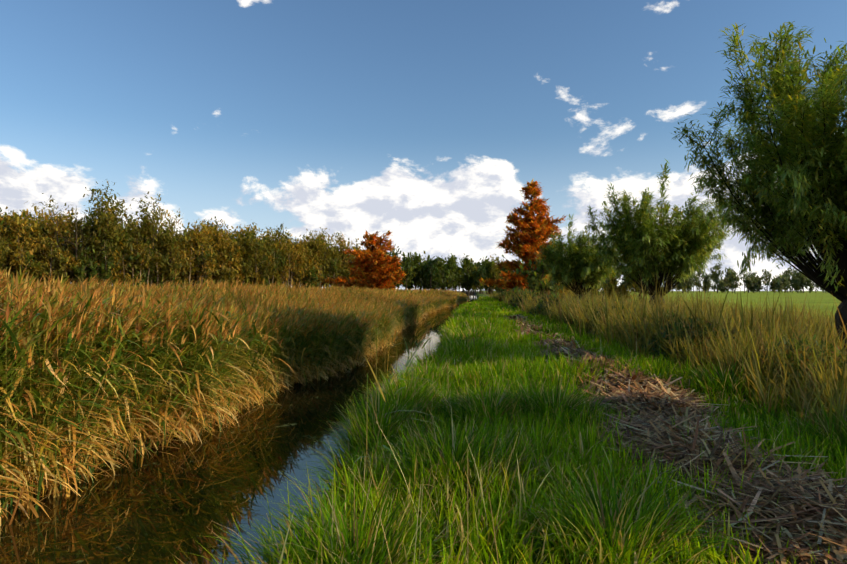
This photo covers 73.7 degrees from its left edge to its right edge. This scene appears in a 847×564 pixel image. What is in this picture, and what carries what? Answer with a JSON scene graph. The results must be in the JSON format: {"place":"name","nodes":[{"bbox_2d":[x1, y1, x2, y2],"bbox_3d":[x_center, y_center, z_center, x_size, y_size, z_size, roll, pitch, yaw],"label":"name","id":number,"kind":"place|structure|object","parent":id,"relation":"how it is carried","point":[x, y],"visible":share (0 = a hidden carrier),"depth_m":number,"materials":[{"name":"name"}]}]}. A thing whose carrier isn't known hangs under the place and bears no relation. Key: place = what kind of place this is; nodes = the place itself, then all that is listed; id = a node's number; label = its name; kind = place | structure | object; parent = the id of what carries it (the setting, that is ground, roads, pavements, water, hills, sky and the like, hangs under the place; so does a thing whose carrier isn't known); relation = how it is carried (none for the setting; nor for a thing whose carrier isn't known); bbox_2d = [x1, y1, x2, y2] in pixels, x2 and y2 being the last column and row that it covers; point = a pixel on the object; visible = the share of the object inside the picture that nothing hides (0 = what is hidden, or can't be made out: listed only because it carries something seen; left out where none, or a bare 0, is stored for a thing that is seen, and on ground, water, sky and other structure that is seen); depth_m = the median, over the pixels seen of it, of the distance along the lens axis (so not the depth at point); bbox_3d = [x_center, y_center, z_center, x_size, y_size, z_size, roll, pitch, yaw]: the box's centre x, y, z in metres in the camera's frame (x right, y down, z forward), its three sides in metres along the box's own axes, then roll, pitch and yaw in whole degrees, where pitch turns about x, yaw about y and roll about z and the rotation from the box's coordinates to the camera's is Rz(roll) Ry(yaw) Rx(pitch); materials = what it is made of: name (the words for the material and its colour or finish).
{"place":"outdoors","nodes":[
{"label":"outdoors","id":0,"kind":"place"},
{"bbox_2d":[0,179,367,288],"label":"forest","id":1,"kind":"object","parent":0,"point":[105,229],"depth_m":139.80,"materials":[{"name":"green plant"}]},
{"bbox_2d":[0,296,476,563],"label":"ditch water","id":2,"kind":"structure","parent":0,"point":[158,506],"depth_m":6.22,"materials":[{"name":"liquid"}]},
{"bbox_2d":[0,291,840,563],"bbox_3d":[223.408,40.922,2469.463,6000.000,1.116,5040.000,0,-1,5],"label":"ground","id":3,"kind":"structure","parent":0,"point":[816,297],"depth_m":110.40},
{"bbox_2d":[24,253,357,288],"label":"forest edge","id":4,"kind":"object","parent":3,"relation":"on","point":[40,270],"depth_m":134.79,"materials":[{"name":"green plant"}]},
{"bbox_2d":[0,267,411,368],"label":"reeds","id":5,"kind":"object","parent":3,"relation":"on","point":[307,297],"visible":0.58,"depth_m":16.73,"materials":[{"name":"brown plant"}]},
{"bbox_2d":[0,264,424,537],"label":"reeds","id":6,"kind":"object","parent":3,"relation":"on","point":[124,377],"visible":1,"depth_m":7.29,"materials":[{"name":"brown plant"}]},
{"bbox_2d":[107,284,466,299],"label":"reeds","id":7,"kind":"object","parent":3,"relation":"on","point":[389,292],"visible":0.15,"depth_m":74.94,"materials":[{"name":"brown plant"}]},
{"bbox_2d":[170,305,469,563],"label":"edge grass","id":8,"kind":"structure","parent":3,"relation":"on","point":[335,476],"depth_m":4.33,"materials":[{"name":"green plant"}]},
{"bbox_2d":[319,229,406,290],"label":"autumn tree","id":9,"kind":"object","parent":3,"relation":"on","point":[375,258],"depth_m":99.00,"materials":[{"name":"orange plant"}]},
{"bbox_2d":[382,293,468,325],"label":"reeds","id":10,"kind":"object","parent":3,"relation":"on","point":[422,306],"depth_m":50.45,"materials":[{"name":"brown plant"}]},
{"bbox_2d":[437,295,618,347],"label":"grass","id":11,"kind":"structure","parent":3,"relation":"on","point":[501,308],"depth_m":23.34,"materials":[{"name":"green plant"}]},
{"bbox_2d":[235,305,846,563],"bbox_3d":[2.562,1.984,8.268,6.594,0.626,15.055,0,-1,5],"label":"grass","id":12,"kind":"structure","parent":3,"relation":"on","point":[554,435],"depth_m":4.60,"materials":[{"name":"green plant"}]},
{"bbox_2d":[266,312,841,563],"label":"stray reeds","id":13,"kind":"object","parent":3,"relation":"on","point":[392,378],"visible":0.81,"depth_m":3.83,"materials":[{"name":"green plant"}]},
{"bbox_2d":[494,256,661,302],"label":"shrubs","id":14,"kind":"object","parent":3,"relation":"on","point":[536,273],"depth_m":58.87,"materials":[{"name":"green plant"}]},
{"bbox_2d":[499,262,826,293],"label":"tree belt","id":15,"kind":"object","parent":3,"relation":"on","point":[798,283],"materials":[{"name":"green plant"}]},
{"bbox_2d":[488,275,846,441],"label":"rough grass","id":16,"kind":"structure","parent":3,"relation":"on","point":[740,320],"depth_m":11.62,"materials":[{"name":"green plant"}]},
{"bbox_2d":[495,285,846,408],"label":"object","id":17,"kind":"object","parent":3,"relation":"on","point":[514,291],"visible":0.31,"depth_m":12.03,"materials":[{"name":"green plant"}]},
{"bbox_2d":[505,314,846,563],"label":"cut reeds","id":18,"kind":"object","parent":3,"relation":"on","point":[814,496],"visible":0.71,"depth_m":4.57,"materials":[{"name":"plant"}]},
{"bbox_2d":[0,0,846,290],"label":"sky","id":19,"kind":"structure","parent":0,"point":[424,122],"materials":[{"name":"blue"}]},
{"bbox_2d":[356,244,520,294],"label":"forest","id":20,"kind":"object","parent":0,"point":[423,272],"materials":[{"name":"green plant"}]},
{"bbox_2d":[480,178,567,290],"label":"autumn tree","id":21,"kind":"object","parent":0,"point":[521,239],"depth_m":86.06,"materials":[{"name":"orange plant"}]},
{"bbox_2d":[535,214,623,297],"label":"willow","id":22,"kind":"object","parent":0,"point":[576,261],"depth_m":43.67,"materials":[{"name":"green plant"}]},
{"bbox_2d":[585,159,738,307],"bbox_3d":[12.708,-1.809,29.889,8.569,8.997,8.277,0,-1,5],"label":"willow","id":23,"kind":"object","parent":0,"point":[643,240],"depth_m":28.68,"materials":[{"name":"green plant"}]},
{"bbox_2d":[671,21,846,351],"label":"willow","id":24,"kind":"object","parent":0,"point":[801,194],"depth_m":11.02,"materials":[{"name":"green plant"}]}
]}

